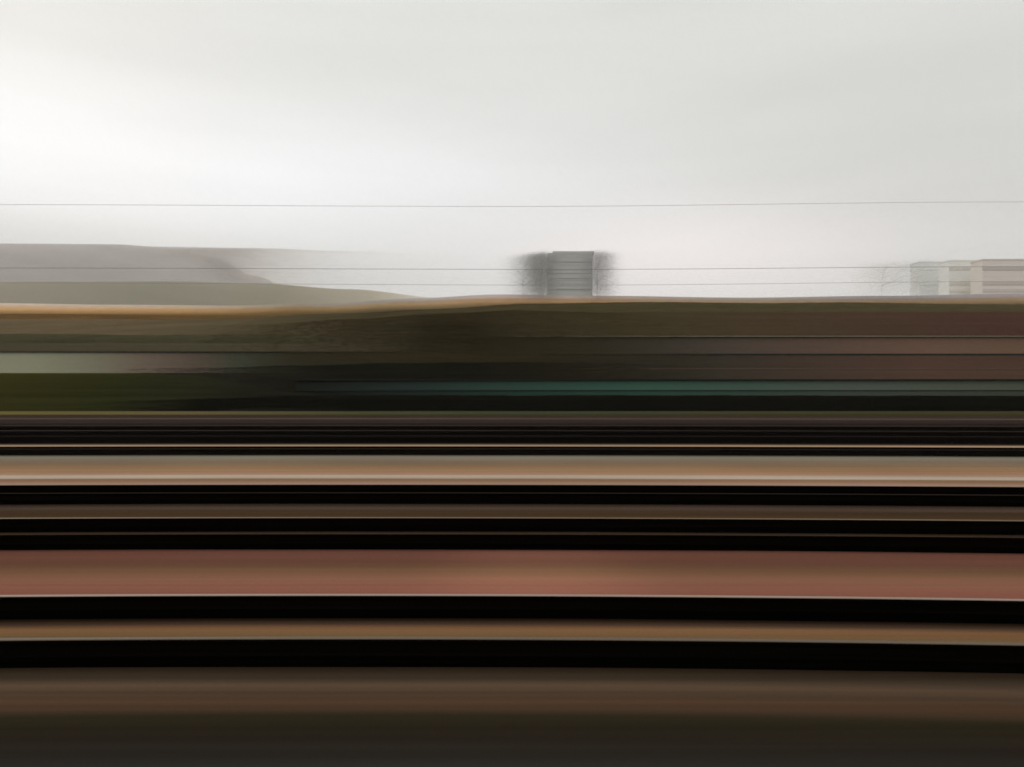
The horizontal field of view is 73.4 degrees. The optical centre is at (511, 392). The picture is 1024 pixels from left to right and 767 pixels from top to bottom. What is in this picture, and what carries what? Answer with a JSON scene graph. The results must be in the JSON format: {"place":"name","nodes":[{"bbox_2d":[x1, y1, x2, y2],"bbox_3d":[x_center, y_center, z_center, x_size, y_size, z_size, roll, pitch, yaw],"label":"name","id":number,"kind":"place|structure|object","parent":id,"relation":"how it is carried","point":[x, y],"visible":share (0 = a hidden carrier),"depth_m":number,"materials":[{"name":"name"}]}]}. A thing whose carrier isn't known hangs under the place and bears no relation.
{"place":"outdoors","nodes":[
{"label":"outdoors","id":0,"kind":"place"},
{"bbox_2d":[0,243,272,283],"bbox_3d":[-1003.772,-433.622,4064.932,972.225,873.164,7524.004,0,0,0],"label":"hills","id":1,"kind":"structure","parent":0,"point":[60,262],"depth_m":2069.81,"materials":[{"name":"grey"}]},
{"bbox_2d":[112,246,462,294],"bbox_3d":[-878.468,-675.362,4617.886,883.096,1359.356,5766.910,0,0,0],"label":"bare wood","id":2,"kind":"object","parent":1,"relation":"on","point":[214,253],"visible":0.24,"depth_m":3031.84,"materials":[{"name":"grey plant"}]},
{"bbox_2d":[0,281,433,305],"bbox_3d":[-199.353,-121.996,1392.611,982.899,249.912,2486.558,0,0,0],"label":"wooded hill","id":3,"kind":"structure","parent":0,"point":[137,293],"depth_m":1106.04,"materials":[{"name":"grey plant"}]},
{"bbox_2d":[0,373,462,410],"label":"grass bank","id":4,"kind":"structure","parent":0,"point":[60,391],"depth_m":94.94,"materials":[{"name":"green plant"}]},
{"bbox_2d":[0,202,919,206],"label":"overhead wire","id":5,"kind":"object","parent":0,"point":[460,206],"visible":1,"depth_m":12.40,"materials":[{"name":"black metal"}]},
{"bbox_2d":[0,667,1023,766],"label":"trackside ground","id":6,"kind":"structure","parent":0,"point":[346,717],"depth_m":5.63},
{"bbox_2d":[0,550,1023,598],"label":"red ballast","id":7,"kind":"structure","parent":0,"point":[729,573],"depth_m":10.18,"materials":[{"name":"brown gravel"}]},
{"bbox_2d":[0,455,1023,486],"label":"gravel path","id":8,"kind":"structure","parent":0,"point":[555,469],"depth_m":23.88,"materials":[{"name":"brown gravel"}]},
{"bbox_2d":[0,618,1023,642],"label":"track ballast","id":9,"kind":"structure","parent":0,"point":[513,627],"depth_m":7.76,"materials":[{"name":"brown gravel"}]},
{"bbox_2d":[0,594,1023,672],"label":"railway track","id":10,"kind":"structure","parent":9,"relation":"on","point":[764,654],"depth_m":6.73,"materials":[{"name":"black metal"}]},
{"bbox_2d":[0,415,1023,446],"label":"cinder ballast","id":11,"kind":"structure","parent":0,"point":[553,420],"depth_m":61.98,"materials":[{"name":"black gravel"}]},
{"bbox_2d":[0,436,1023,443],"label":"railway track","id":12,"kind":"structure","parent":11,"relation":"on","point":[485,439],"depth_m":36.90,"materials":[{"name":"black metal"}]},
{"bbox_2d":[0,430,1023,436],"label":"railway track","id":13,"kind":"structure","parent":11,"relation":"on","point":[519,433],"depth_m":42.39,"materials":[{"name":"black metal"}]},
{"bbox_2d":[0,426,1023,430],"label":"railway track","id":14,"kind":"structure","parent":11,"relation":"on","point":[518,428],"depth_m":48.47,"materials":[{"name":"black metal"}]},
{"bbox_2d":[0,411,1023,414],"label":"grass verge","id":15,"kind":"object","parent":11,"relation":"on","point":[511,412],"depth_m":84.96,"materials":[{"name":"green plant"}]},
{"bbox_2d":[0,504,1023,519],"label":"brown ballast","id":16,"kind":"structure","parent":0,"point":[526,510],"depth_m":15.43,"materials":[{"name":"brown gravel"}]},
{"bbox_2d":[0,293,1023,318],"bbox_3d":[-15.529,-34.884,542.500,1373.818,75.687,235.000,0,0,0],"label":"stubble field","id":17,"kind":"structure","parent":0,"point":[401,304],"depth_m":485.50,"materials":[{"name":"brown plant"}]},
{"bbox_2d":[0,312,344,318],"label":"hedgerow","id":18,"kind":"object","parent":17,"relation":"on","point":[71,316],"visible":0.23,"depth_m":432.24,"materials":[{"name":"brown plant"}]},
{"bbox_2d":[490,254,558,296],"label":"bare tree","id":19,"kind":"object","parent":17,"relation":"on","point":[526,261],"visible":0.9,"depth_m":468.49,"materials":[{"name":"grey plant"}]},
{"bbox_2d":[509,248,572,297],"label":"bare tree","id":20,"kind":"object","parent":17,"relation":"on","point":[549,263],"visible":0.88,"depth_m":476.53,"materials":[{"name":"grey plant"}]},
{"bbox_2d":[547,251,593,295],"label":"tower block","id":21,"kind":"structure","parent":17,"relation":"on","point":[566,285],"depth_m":900.00,"materials":[{"name":"grey concrete"}]},
{"bbox_2d":[566,249,625,296],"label":"bare tree","id":22,"kind":"object","parent":17,"relation":"on","point":[596,274],"visible":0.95,"depth_m":477.76,"materials":[{"name":"grey plant"}]},
{"bbox_2d":[828,259,929,296],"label":"bare tree","id":23,"kind":"object","parent":17,"relation":"on","point":[882,278],"visible":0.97,"depth_m":479.19,"materials":[{"name":"grey plant"}]},
{"bbox_2d":[863,256,972,296],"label":"bare tree","id":24,"kind":"object","parent":17,"relation":"on","point":[917,277],"visible":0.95,"depth_m":479.30,"materials":[{"name":"grey plant"}]},
{"bbox_2d":[0,531,1023,536],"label":"track ballast","id":25,"kind":"structure","parent":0,"point":[528,532],"depth_m":13.02,"materials":[{"name":"brown gravel"}]},
{"bbox_2d":[0,517,1023,553],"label":"railway track","id":26,"kind":"structure","parent":25,"relation":"on","point":[509,541],"depth_m":11.73,"materials":[{"name":"black metal"}]},
{"bbox_2d":[0,0,1023,297],"label":"sky","id":27,"kind":"structure","parent":0,"point":[360,117],"materials":[{"name":"white"}]},
{"bbox_2d":[175,266,1023,269],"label":"overhead wire","id":28,"kind":"object","parent":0,"point":[568,269],"visible":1,"depth_m":17.20,"materials":[{"name":"black metal"}]},
{"bbox_2d":[179,281,1023,284],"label":"overhead wire","id":29,"kind":"object","parent":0,"point":[675,284],"visible":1,"depth_m":19.60,"materials":[{"name":"black metal"}]},
{"label":"ground","id":30,"kind":"structure","parent":0,"visible":0},
{"bbox_2d":[0,343,413,391],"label":"terraced building","id":31,"kind":"structure","parent":30,"relation":"on","point":[151,358],"depth_m":140.00,"materials":[{"name":"stone"}]},
{"bbox_2d":[0,333,424,358],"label":"woodland","id":32,"kind":"object","parent":30,"relation":"on","point":[62,338],"visible":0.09,"depth_m":234.91,"materials":[{"name":"green plant"}]},
{"bbox_2d":[114,362,689,391],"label":"woodland","id":33,"kind":"object","parent":30,"relation":"on","point":[445,370],"visible":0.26,"depth_m":111.94,"materials":[{"name":"green plant"}]},
{"bbox_2d":[187,310,732,390],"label":"woodland","id":34,"kind":"object","parent":30,"relation":"on","point":[447,337],"visible":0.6,"depth_m":118.69,"materials":[{"name":"green plant"}]},
{"bbox_2d":[0,302,1023,342],"bbox_3d":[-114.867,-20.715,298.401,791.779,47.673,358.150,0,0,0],"label":"woodland","id":35,"kind":"object","parent":30,"relation":"on","point":[114,326],"visible":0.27,"depth_m":223.28,"materials":[{"name":"plant"}]},
{"bbox_2d":[106,395,1023,410],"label":"hedge","id":36,"kind":"object","parent":30,"relation":"on","point":[682,403],"visible":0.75,"depth_m":89.64,"materials":[{"name":"green plant"}]},
{"bbox_2d":[293,379,1023,395],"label":"shed","id":37,"kind":"structure","parent":30,"relation":"on","point":[829,387],"depth_m":104.00,"materials":[{"name":"metal"}]},
{"bbox_2d":[472,312,1023,378],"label":"brick warehouse","id":38,"kind":"structure","parent":30,"relation":"on","point":[873,345],"depth_m":128.12,"materials":[{"name":"brown brick"}]},
{"bbox_2d":[910,261,942,295],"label":"apartment block","id":39,"kind":"structure","parent":30,"relation":"on","point":[933,274],"depth_m":780.00,"materials":[{"name":"grey concrete"}]},
{"bbox_2d":[938,260,976,294],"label":"apartment block","id":40,"kind":"structure","parent":30,"relation":"on","point":[959,265],"depth_m":740.00,"materials":[{"name":"beige concrete"}]},
{"bbox_2d":[970,259,1023,293],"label":"apartment block","id":41,"kind":"structure","parent":30,"relation":"on","point":[978,273],"depth_m":700.00,"materials":[{"name":"beige concrete"}]},
{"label":"track ballast","id":42,"kind":"structure","parent":0,"visible":0},
{"bbox_2d":[0,484,1023,506],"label":"railway track","id":43,"kind":"structure","parent":42,"relation":"on","point":[990,496],"depth_m":16.53,"materials":[{"name":"black metal"}]},
{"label":"track ballast","id":44,"kind":"structure","parent":0,"visible":0},
{"bbox_2d":[0,446,1023,456],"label":"railway track","id":45,"kind":"structure","parent":44,"relation":"on","point":[515,450],"depth_m":29.51,"materials":[{"name":"black metal"}]}
]}

